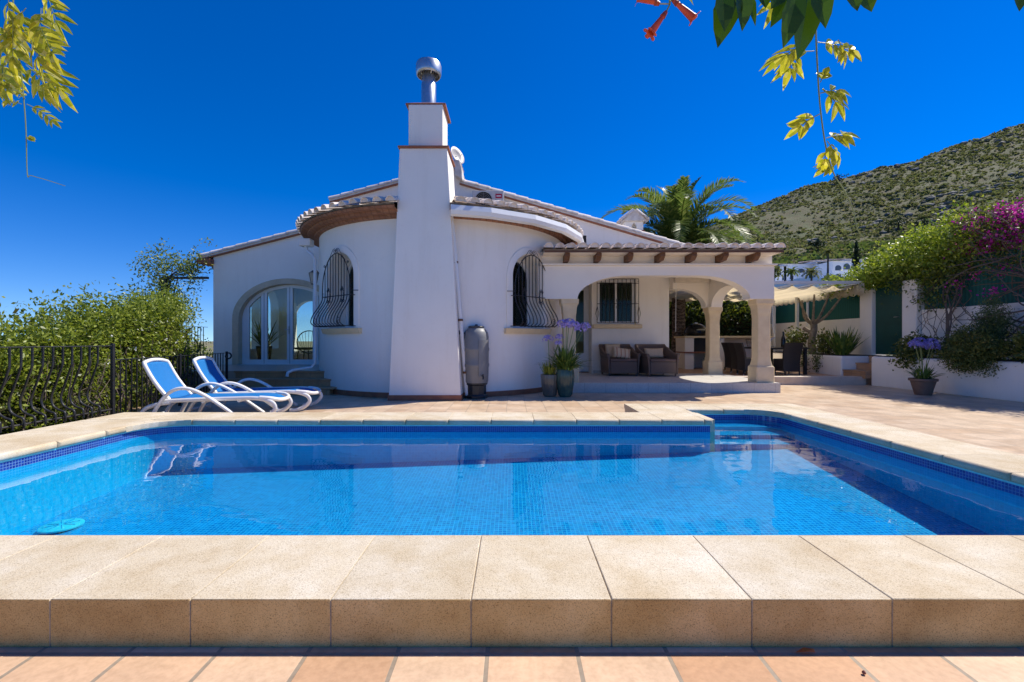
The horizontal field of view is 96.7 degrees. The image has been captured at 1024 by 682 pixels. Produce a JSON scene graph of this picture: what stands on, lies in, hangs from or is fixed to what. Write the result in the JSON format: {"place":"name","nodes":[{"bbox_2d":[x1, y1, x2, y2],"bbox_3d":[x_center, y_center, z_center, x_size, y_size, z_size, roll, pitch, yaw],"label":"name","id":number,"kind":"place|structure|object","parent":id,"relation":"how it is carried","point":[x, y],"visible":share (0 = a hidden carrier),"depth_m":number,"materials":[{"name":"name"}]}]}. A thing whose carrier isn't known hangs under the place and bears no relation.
{"place":"outdoors","nodes":[
{"label":"outdoors","id":0,"kind":"place"},
{"bbox_2d":[0,0,79,185],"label":"hanging vine","id":1,"kind":"object","parent":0,"point":[13,35],"visible":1,"depth_m":1.50,"materials":[{"name":"yellow plant"}]},
{"bbox_2d":[13,341,312,425],"bbox_3d":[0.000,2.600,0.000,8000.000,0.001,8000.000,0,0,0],"label":"ground","id":2,"kind":"structure","parent":0,"point":[305,344],"depth_m":300.56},
{"bbox_2d":[0,275,210,434],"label":"garden hedge","id":3,"kind":"object","parent":2,"relation":"on","point":[138,326],"visible":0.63,"depth_m":6.75,"materials":[{"name":"green plant"}]},
{"bbox_2d":[162,277,208,295],"bbox_3d":[-8.890,0.375,12.400,1.220,4.250,0.100,0,0,0],"label":"iron pergola","id":4,"kind":"object","parent":2,"relation":"on","point":[165,280],"visible":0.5,"depth_m":12.36,"materials":[{"name":"black metal"}]},
{"bbox_2d":[124,237,216,310],"bbox_3d":[-9.277,-0.272,12.445,2.540,5.346,2.172,0,0,0],"label":"climbing plant","id":5,"kind":"object","parent":4,"relation":"attached to","point":[188,268],"visible":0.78,"depth_m":12.38,"materials":[{"name":"green plant"}]},
{"bbox_2d":[185,331,212,393],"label":"terrace shrub","id":6,"kind":"object","parent":2,"relation":"on","point":[201,350],"depth_m":17.24,"materials":[{"name":"green plant"}]},
{"bbox_2d":[0,647,1023,681],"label":"front paving","id":7,"kind":"structure","parent":0,"point":[494,664],"depth_m":1.55,"materials":[{"name":"tile"}]},
{"bbox_2d":[797,647,814,651],"bbox_3d":[1.030,1.089,1.601,0.069,0.012,0.017,0,0,0],"label":"fallen petal","id":8,"kind":"object","parent":7,"relation":"on","point":[803,649],"visible":1,"depth_m":1.60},
{"bbox_2d":[0,0,1023,340],"label":"sky","id":9,"kind":"structure","parent":0,"point":[225,122],"materials":[{"name":"blue"}]},
{"bbox_2d":[93,385,1023,455],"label":"patio","id":10,"kind":"structure","parent":0,"point":[996,424],"depth_m":7.76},
{"bbox_2d":[0,344,114,432],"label":"iron fence","id":11,"kind":"object","parent":10,"relation":"on","point":[112,387],"visible":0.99,"depth_m":5.28,"materials":[{"name":"black metal"}]},
{"bbox_2d":[115,351,231,412],"bbox_3d":[-5.597,0.660,7.841,0.147,0.880,3.703,0,0,-12],"label":"iron fence","id":12,"kind":"object","parent":10,"relation":"on","point":[179,364],"visible":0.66,"depth_m":6.99,"materials":[{"name":"black metal"}]},
{"bbox_2d":[140,358,292,411],"bbox_3d":[-4.160,0.669,6.476,1.850,0.864,0.736,0,0,-6],"label":"sun lounger","id":13,"kind":"object","parent":10,"relation":"on","point":[168,383],"visible":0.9,"depth_m":6.34,"materials":[{"name":"white plastic"}]},
{"bbox_2d":[186,356,322,411],"bbox_3d":[-4.030,0.669,7.256,1.850,0.864,0.736,0,0,-6],"label":"sun lounger","id":14,"kind":"object","parent":10,"relation":"on","point":[207,369],"visible":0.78,"depth_m":7.15,"materials":[{"name":"blue fabric"}]},
{"bbox_2d":[459,324,488,398],"bbox_3d":[-0.710,0.388,8.808,0.558,1.425,0.504,0,0,22],"label":"water butt","id":15,"kind":"object","parent":10,"relation":"on","point":[476,341],"visible":0.98,"depth_m":8.60,"materials":[{"name":"grey plastic"}]},
{"bbox_2d":[185,57,785,400],"bbox_3d":[-1.478,-1.965,13.319,14.357,7.130,10.202,0,0,0],"label":"villa","id":16,"kind":"object","parent":10,"relation":"on","point":[420,262],"visible":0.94,"depth_m":9.58,"materials":[{"name":"paint"}]},
{"bbox_2d":[188,326,203,353],"bbox_3d":[-8.360,0.145,11.691,0.038,1.110,1.619,0,0,0],"label":"iron fence","id":17,"kind":"object","parent":16,"relation":"on","point":[200,336],"visible":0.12,"depth_m":12.21,"materials":[{"name":"black metal"}]},
{"bbox_2d":[251,319,280,358],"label":"indoor plant","id":18,"kind":"object","parent":16,"relation":"on","point":[258,338],"visible":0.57,"depth_m":13.38,"materials":[{"name":"green plant"}]},
{"bbox_2d":[242,285,318,363],"bbox_3d":[-6.200,-0.462,12.744,2.710,2.225,0.132,0,0,0],"label":"glazed door","id":19,"kind":"structure","parent":16,"relation":"in","point":[246,318],"depth_m":12.74,"materials":[{"name":"white paint"}]},
{"bbox_2d":[294,330,312,358],"bbox_3d":[-6.150,0.164,13.600,0.748,0.977,0.680,0,0,0],"label":"round wicker chair","id":20,"kind":"object","parent":16,"relation":"on","point":[298,348],"visible":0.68,"depth_m":13.75,"materials":[{"name":"wicker"}]},
{"bbox_2d":[309,270,318,284],"bbox_3d":[-4.790,-1.556,11.019,0.220,0.383,0.258,0,0,0],"label":"wall lantern","id":21,"kind":"object","parent":16,"relation":"attached to","point":[311,276],"depth_m":10.94,"materials":[{"name":"black metal"}]},
{"bbox_2d":[310,245,361,333],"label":"tower window","id":22,"kind":"structure","parent":16,"relation":"in","point":[352,306],"depth_m":9.22,"materials":[{"name":"white paint"}]},
{"bbox_2d":[451,146,463,163],"bbox_3d":[-1.515,-5.013,12.655,0.338,0.825,0.482,0,0,0],"label":"satellite dish","id":23,"kind":"object","parent":16,"relation":"on","point":[456,153],"visible":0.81,"depth_m":12.77,"materials":[{"name":"metal"}]},
{"bbox_2d":[472,191,503,206],"bbox_3d":[-0.640,-3.745,12.339,0.840,0.550,0.422,0,0,0],"label":"air conditioner","id":24,"kind":"object","parent":16,"relation":"attached to","point":[495,195],"visible":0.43,"depth_m":12.15,"materials":[{"name":"metal"}]},
{"bbox_2d":[504,247,557,333],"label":"tower window","id":25,"kind":"structure","parent":16,"relation":"in","point":[518,277],"depth_m":9.51,"materials":[{"name":"white paint"}]},
{"bbox_2d":[576,285,588,371],"bbox_3d":[1.725,-0.370,13.080,0.950,2.500,0.060,0,0,0],"label":"porch door","id":26,"kind":"structure","parent":16,"relation":"in","point":[583,356],"depth_m":13.05,"materials":[{"name":"white paint"}]},
{"bbox_2d":[593,279,641,327],"bbox_3d":[2.890,-1.029,12.623,1.340,1.358,0.406,0,0,0],"label":"porch window","id":27,"kind":"structure","parent":16,"relation":"in","point":[629,303],"depth_m":12.66,"materials":[{"name":"white paint"}]},
{"bbox_2d":[599,344,640,375],"bbox_3d":[2.798,0.487,11.971,0.914,0.810,0.902,0,0,-5],"label":"wicker armchair","id":28,"kind":"object","parent":16,"relation":"on","point":[609,365],"visible":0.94,"depth_m":11.56,"materials":[{"name":"brown wicker"}]},
{"bbox_2d":[605,344,619,357],"bbox_3d":[2.660,0.267,12.030,0.400,0.400,0.120,0,-16,6],"label":"cushion","id":29,"kind":"object","parent":28,"relation":"on","point":[609,349],"visible":0.58,"depth_m":12.00,"materials":[{"name":"beige fabric"}]},
{"bbox_2d":[613,347,630,358],"bbox_3d":[2.860,0.317,11.840,0.500,0.300,0.130,8,-23,-10],"label":"cushion","id":30,"kind":"object","parent":28,"relation":"on","point":[621,353],"visible":0.98,"depth_m":11.78,"materials":[{"name":"fabric"}]},
{"bbox_2d":[634,344,679,376],"bbox_3d":[3.737,0.487,11.841,0.914,0.810,0.902,0,0,-8],"label":"wicker armchair","id":31,"kind":"object","parent":16,"relation":"on","point":[668,363],"visible":0.88,"depth_m":11.46,"materials":[{"name":"wicker"}]},
{"bbox_2d":[644,348,663,357],"bbox_3d":[3.720,0.317,11.920,0.540,0.270,0.140,0,-16,-8],"label":"cushion","id":32,"kind":"object","parent":31,"relation":"on","point":[655,352],"visible":0.89,"depth_m":11.87,"materials":[{"name":"beige fabric"}]},
{"bbox_2d":[0,414,1023,534],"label":"pool basin","id":33,"kind":"object","parent":10,"relation":"in","point":[448,479],"visible":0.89,"depth_m":4.44,"materials":[{"name":"tile"}]},
{"bbox_2d":[37,518,84,533],"bbox_3d":[-3.930,1.607,3.970,0.300,0.026,0.300,0,0,0],"label":"pool drain","id":34,"kind":"object","parent":33,"relation":"on","point":[60,525],"visible":1,"depth_m":3.94,"materials":[{"name":"plastic"}]},
{"bbox_2d":[50,409,892,646],"bbox_3d":[-0.455,1.167,4.191,9.170,0.465,5.097,0,0,0],"label":"coping base","id":35,"kind":"object","parent":33,"relation":"on","point":[712,438],"visible":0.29,"depth_m":2.19,"materials":[{"name":"stone"}]},
{"bbox_2d":[0,404,1023,646],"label":"pool coping","id":36,"kind":"object","parent":35,"relation":"on","point":[528,590],"visible":1,"depth_m":1.75,"materials":[{"name":"stone"}]},
{"bbox_2d":[715,423,807,450],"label":"pool steps","id":37,"kind":"structure","parent":33,"relation":"on","point":[743,436],"depth_m":5.68,"materials":[{"name":"tile"}]},
{"bbox_2d":[538,334,564,396],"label":"potted agapanthus","id":38,"kind":"object","parent":10,"relation":"on","point":[549,381],"visible":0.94,"depth_m":8.94,"materials":[{"name":"grey ceramic"}]},
{"bbox_2d":[538,318,593,396],"bbox_3d":[1.034,0.319,8.992,1.222,1.563,1.188,0,0,0],"label":"potted agapanthus","id":39,"kind":"object","parent":10,"relation":"on","point":[566,365],"visible":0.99,"depth_m":8.86,"materials":[{"name":"green plant"}]},
{"bbox_2d":[739,376,865,384],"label":"terrace kerb","id":40,"kind":"structure","parent":10,"relation":"on","point":[820,380],"depth_m":11.38,"materials":[{"name":"beige stone"}]},
{"bbox_2d":[905,337,944,395],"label":"potted agapanthus","id":41,"kind":"object","parent":10,"relation":"on","point":[924,382],"visible":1,"depth_m":9.23,"materials":[{"name":"plant"}]},
{"bbox_2d":[872,356,1023,401],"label":"garden planter","id":42,"kind":"object","parent":10,"relation":"on","point":[1007,383],"visible":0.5,"depth_m":9.16,"materials":[{"name":"paint"}]},
{"bbox_2d":[887,329,946,370],"bbox_3d":[9.170,0.218,10.385,1.166,1.012,1.353,0,0,0],"label":"leafy shrub","id":43,"kind":"object","parent":42,"relation":"on","point":[908,352],"visible":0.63,"depth_m":10.23,"materials":[{"name":"green plant"}]},
{"bbox_2d":[816,195,1018,354],"bbox_3d":[10.138,-1.374,11.530,2.410,3.559,5.443,0,0,0],"label":"green vine","id":44,"kind":"object","parent":42,"relation":"on","point":[920,259],"visible":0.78,"depth_m":10.65,"materials":[{"name":"green plant"}]},
{"bbox_2d":[929,323,1014,377],"bbox_3d":[9.030,0.163,8.966,1.075,1.192,1.426,0,0,0],"label":"rounded shrub","id":45,"kind":"object","parent":42,"relation":"on","point":[974,352],"visible":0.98,"depth_m":8.80,"materials":[{"name":"green plant"}]},
{"bbox_2d":[939,197,1023,337],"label":"bougainvillea","id":46,"kind":"object","parent":42,"relation":"on","point":[1008,241],"visible":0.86,"depth_m":9.11,"materials":[{"name":"purple plant"}]},
{"bbox_2d":[966,289,1020,357],"bbox_3d":[9.521,-0.204,8.993,0.846,1.680,0.801,0,0,-44],"label":"feathery shrub","id":47,"kind":"object","parent":42,"relation":"on","point":[996,325],"visible":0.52,"depth_m":8.90,"materials":[{"name":"green plant"}]},
{"bbox_2d":[988,326,1023,363],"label":"broad leaved shrub","id":48,"kind":"object","parent":42,"relation":"on","point":[1017,341],"visible":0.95,"depth_m":8.24,"materials":[{"name":"green plant"}]},
{"bbox_2d":[678,368,702,372],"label":"back terrace","id":49,"kind":"structure","parent":0,"point":[680,370],"depth_m":13.73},
{"bbox_2d":[713,0,770,47],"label":"leaf spray","id":50,"kind":"object","parent":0,"point":[727,14],"visible":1,"depth_m":0.97,"materials":[{"name":"green plant"}]},
{"bbox_2d":[635,0,699,40],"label":"trumpet flower","id":51,"kind":"object","parent":50,"relation":"hanging from","point":[689,14],"visible":1,"depth_m":1.00,"materials":[{"name":"red plant"}]},
{"bbox_2d":[689,368,871,384],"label":"dining terrace","id":52,"kind":"structure","parent":0,"point":[778,373],"depth_m":12.99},
{"bbox_2d":[602,175,763,352],"bbox_3d":[5.832,-2.482,15.802,5.487,6.825,5.384,0,0,0],"label":"palm tree","id":53,"kind":"object","parent":52,"relation":"on","point":[679,220],"visible":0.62,"depth_m":15.10,"materials":[{"name":"green plant"}]},
{"bbox_2d":[669,300,751,348],"bbox_3d":[7.277,-0.487,18.404,6.329,4.270,2.270,0,0,0],"label":"dark hedge","id":54,"kind":"object","parent":52,"relation":"on","point":[735,318],"visible":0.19,"depth_m":18.25,"materials":[{"name":"green plant"}]},
{"bbox_2d":[674,336,773,368],"bbox_3d":[7.085,0.383,15.360,2.930,1.095,1.040,0,0,0],"label":"barbecue counter","id":55,"kind":"object","parent":52,"relation":"on","point":[691,350],"visible":0.46,"depth_m":14.98,"materials":[{"name":"ceramic"}]},
{"bbox_2d":[684,322,705,335],"bbox_3d":[6.180,-0.395,15.266,0.730,0.460,0.798,0,0,0],"label":"kettle barbecue","id":56,"kind":"object","parent":55,"relation":"on","point":[695,329],"visible":0.86,"depth_m":15.03,"materials":[{"name":"black metal"}]},
{"bbox_2d":[721,343,738,371],"bbox_3d":[6.695,0.487,13.748,0.570,0.880,0.510,0,0,-2],"label":"dining chair","id":57,"kind":"object","parent":52,"relation":"on","point":[727,355],"visible":0.49,"depth_m":13.76,"materials":[{"name":"black wicker"}]},
{"bbox_2d":[727,343,748,372],"bbox_3d":[6.575,0.487,13.120,0.570,0.880,0.510,0,0,0],"label":"dining chair","id":58,"kind":"object","parent":52,"relation":"on","point":[733,355],"visible":0.49,"depth_m":13.15,"materials":[{"name":"black wicker"}]},
{"bbox_2d":[733,343,750,374],"bbox_3d":[6.455,0.487,12.522,0.570,0.880,0.510,0,0,2],"label":"dining chair","id":59,"kind":"object","parent":52,"relation":"on","point":[743,362],"visible":0.7,"depth_m":12.40,"materials":[{"name":"black wicker"}]},
{"bbox_2d":[669,281,863,351],"bbox_3d":[7.010,-0.357,14.440,5.220,2.575,4.280,0,0,0],"label":"awning","id":60,"kind":"object","parent":52,"relation":"on","point":[789,294],"visible":0.6,"depth_m":13.61,"materials":[{"name":"beige fabric"}]},
{"bbox_2d":[770,306,774,340],"bbox_3d":[6.822,-0.930,12.237,0.216,1.958,0.537,0,0,0],"label":"awning crank","id":61,"kind":"object","parent":60,"relation":"hanging from","point":[772,323],"visible":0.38,"depth_m":11.99,"materials":[{"name":"metal"}]},
{"bbox_2d":[739,347,809,374],"bbox_3d":[7.580,0.554,13.400,1.200,0.745,1.800,0,0,0],"label":"dining table","id":62,"kind":"object","parent":52,"relation":"on","point":[804,359],"visible":0.41,"depth_m":12.55,"materials":[{"name":"black wicker"}]},
{"bbox_2d":[781,332,785,346],"bbox_3d":[7.720,-0.044,12.950,0.116,0.450,0.114,0,0,0],"label":"wine bottle","id":63,"kind":"object","parent":62,"relation":"on","point":[783,340],"visible":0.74,"depth_m":12.91,"materials":[{"name":"black glass"}]},
{"bbox_2d":[773,343,803,375],"bbox_3d":[7.383,0.487,12.175,0.510,0.880,0.570,0,0,-4],"label":"dining chair","id":64,"kind":"object","parent":52,"relation":"on","point":[789,361],"visible":0.94,"depth_m":12.00,"materials":[{"name":"black wicker"}]},
{"bbox_2d":[773,351,881,375],"bbox_3d":[9.361,0.693,15.775,1.278,0.615,7.450,0,0,0],"label":"tree planter","id":65,"kind":"object","parent":52,"relation":"on","point":[833,364],"visible":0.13,"depth_m":12.41,"materials":[{"name":"paint"}]},
{"bbox_2d":[784,324,808,350],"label":"rose bush","id":66,"kind":"object","parent":65,"relation":"in","point":[794,338],"visible":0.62,"depth_m":14.54,"materials":[{"name":"green plant"}]},
{"bbox_2d":[800,349,811,371],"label":"trailing plant","id":67,"kind":"object","parent":65,"relation":"on","point":[801,362],"visible":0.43,"depth_m":13.59,"materials":[{"name":"green plant"}]},
{"bbox_2d":[809,348,823,372],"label":"trailing plant","id":68,"kind":"object","parent":65,"relation":"on","point":[817,361],"visible":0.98,"depth_m":13.04,"materials":[{"name":"green plant"}]},
{"bbox_2d":[798,293,841,352],"bbox_3d":[9.262,-0.450,13.861,0.426,1.917,1.468,0,0,-12],"label":"bare tree","id":69,"kind":"object","parent":65,"relation":"on","point":[813,329],"visible":0.94,"depth_m":13.90,"materials":[{"name":"brown plant"}]},
{"bbox_2d":[809,327,834,353],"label":"rose bush","id":70,"kind":"object","parent":65,"relation":"in","point":[821,346],"visible":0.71,"depth_m":13.13,"materials":[{"name":"green plant"}]},
{"bbox_2d":[814,327,871,354],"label":"spiky plant","id":71,"kind":"object","parent":65,"relation":"on","point":[843,345],"visible":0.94,"depth_m":12.43,"materials":[{"name":"green plant"}]},
{"bbox_2d":[843,356,873,378],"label":"gate steps","id":72,"kind":"structure","parent":52,"relation":"on","point":[863,370],"depth_m":11.67,"materials":[{"name":"tile"}]},
{"bbox_2d":[860,289,885,355],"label":"gate pillar","id":73,"kind":"structure","parent":52,"relation":"on","point":[867,316],"depth_m":12.61,"materials":[{"name":"white paint"}]},
{"bbox_2d":[876,272,905,354],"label":"garden gate","id":74,"kind":"structure","parent":73,"relation":"attached to","point":[888,319],"depth_m":12.06,"materials":[{"name":"green metal"}]},
{"bbox_2d":[770,248,1023,359],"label":"boundary wall","id":75,"kind":"structure","parent":52,"relation":"on","point":[844,315],"depth_m":10.77,"materials":[{"name":"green paint"}]},
{"bbox_2d":[902,279,923,353],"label":"gate pillar","id":76,"kind":"structure","parent":52,"relation":"on","point":[911,314],"depth_m":11.26,"materials":[{"name":"white paint"}]},
{"bbox_2d":[757,2,871,240],"bbox_3d":[0.957,-0.801,1.479,0.379,0.963,0.166,0,0,0],"label":"hanging vine","id":77,"kind":"object","parent":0,"point":[785,61],"visible":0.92,"depth_m":1.44,"materials":[{"name":"plant"}]},
{"bbox_2d":[770,0,876,59],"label":"leaf spray","id":78,"kind":"object","parent":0,"point":[802,20],"visible":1,"depth_m":0.99,"materials":[{"name":"green plant"}]},
{"bbox_2d":[703,125,1023,355],"bbox_3d":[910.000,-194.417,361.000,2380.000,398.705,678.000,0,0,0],"label":"hillside","id":79,"kind":"structure","parent":0,"point":[793,220],"depth_m":373.00,"materials":[{"name":"green plant"}]},
{"bbox_2d":[774,265,784,279],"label":"shrub","id":80,"kind":"object","parent":79,"relation":"on","point":[777,269],"visible":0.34,"depth_m":99.36,"materials":[{"name":"plant"}]},
{"bbox_2d":[784,267,799,285],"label":"palm","id":81,"kind":"object","parent":79,"relation":"on","point":[792,271],"visible":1,"depth_m":117.80,"materials":[{"name":"green plant"}]},
{"bbox_2d":[774,260,829,287],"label":"terraced villa","id":82,"kind":"object","parent":79,"relation":"on","point":[806,264],"visible":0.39,"depth_m":150.00,"materials":[{"name":"white paint"}]},
{"bbox_2d":[800,266,821,285],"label":"palm","id":83,"kind":"object","parent":79,"relation":"on","point":[811,272],"visible":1,"depth_m":119.70,"materials":[{"name":"green plant"}]},
{"bbox_2d":[807,239,826,251],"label":"hillside pine","id":84,"kind":"object","parent":79,"relation":"on","point":[816,245],"visible":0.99,"depth_m":259.38,"materials":[{"name":"plant"}]},
{"bbox_2d":[818,246,837,274],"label":"palm","id":85,"kind":"object","parent":79,"relation":"on","point":[829,252],"visible":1,"depth_m":124.80,"materials":[{"name":"green plant"}]},
{"bbox_2d":[821,273,839,280],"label":"shrub","id":86,"kind":"object","parent":79,"relation":"on","point":[827,277],"visible":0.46,"depth_m":116.81,"materials":[{"name":"plant"}]},
{"bbox_2d":[811,259,863,277],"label":"terraced villa","id":87,"kind":"object","parent":79,"relation":"on","point":[836,267],"visible":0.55,"depth_m":140.45,"materials":[{"name":"white paint"}]},
{"bbox_2d":[843,264,849,269],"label":"window","id":88,"kind":"structure","parent":87,"relation":"in","point":[847,266],"depth_m":139.93,"materials":[{"name":"grey glass"}]},
{"bbox_2d":[832,173,848,181],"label":"hillside pine","id":89,"kind":"object","parent":79,"relation":"on","point":[838,178],"visible":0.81,"depth_m":439.73,"materials":[{"name":"plant"}]},
{"bbox_2d":[851,239,861,271],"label":"cypress","id":90,"kind":"object","parent":79,"relation":"on","point":[856,255],"visible":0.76,"depth_m":127.78,"materials":[{"name":"green plant"}]},
{"bbox_2d":[690,123,1023,265],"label":"hill scrub","id":91,"kind":"object","parent":79,"relation":"on","point":[799,242],"visible":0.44,"depth_m":365.01,"materials":[{"name":"green plant"}]},
{"bbox_2d":[772,234,968,267],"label":"hill bushes","id":92,"kind":"object","parent":79,"relation":"on","point":[786,260],"visible":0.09,"depth_m":239.11,"materials":[{"name":"green plant"}]},
{"bbox_2d":[761,123,1023,243],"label":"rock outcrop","id":93,"kind":"object","parent":79,"relation":"on","point":[932,197],"visible":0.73,"depth_m":340.66,"materials":[{"name":"grey stone"}]},
{"bbox_2d":[878,217,912,230],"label":"hillside pine","id":94,"kind":"object","parent":79,"relation":"on","point":[897,223],"visible":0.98,"depth_m":300.10,"materials":[{"name":"plant"}]},
{"bbox_2d":[912,216,932,228],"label":"hillside pine","id":95,"kind":"object","parent":79,"relation":"on","point":[916,223],"visible":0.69,"depth_m":289.58,"materials":[{"name":"plant"}]},
{"bbox_2d":[1014,0,1023,10],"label":"leaf spray","id":96,"kind":"object","parent":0,"point":[1019,4],"visible":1,"depth_m":0.96,"materials":[{"name":"green plant"}]}
]}

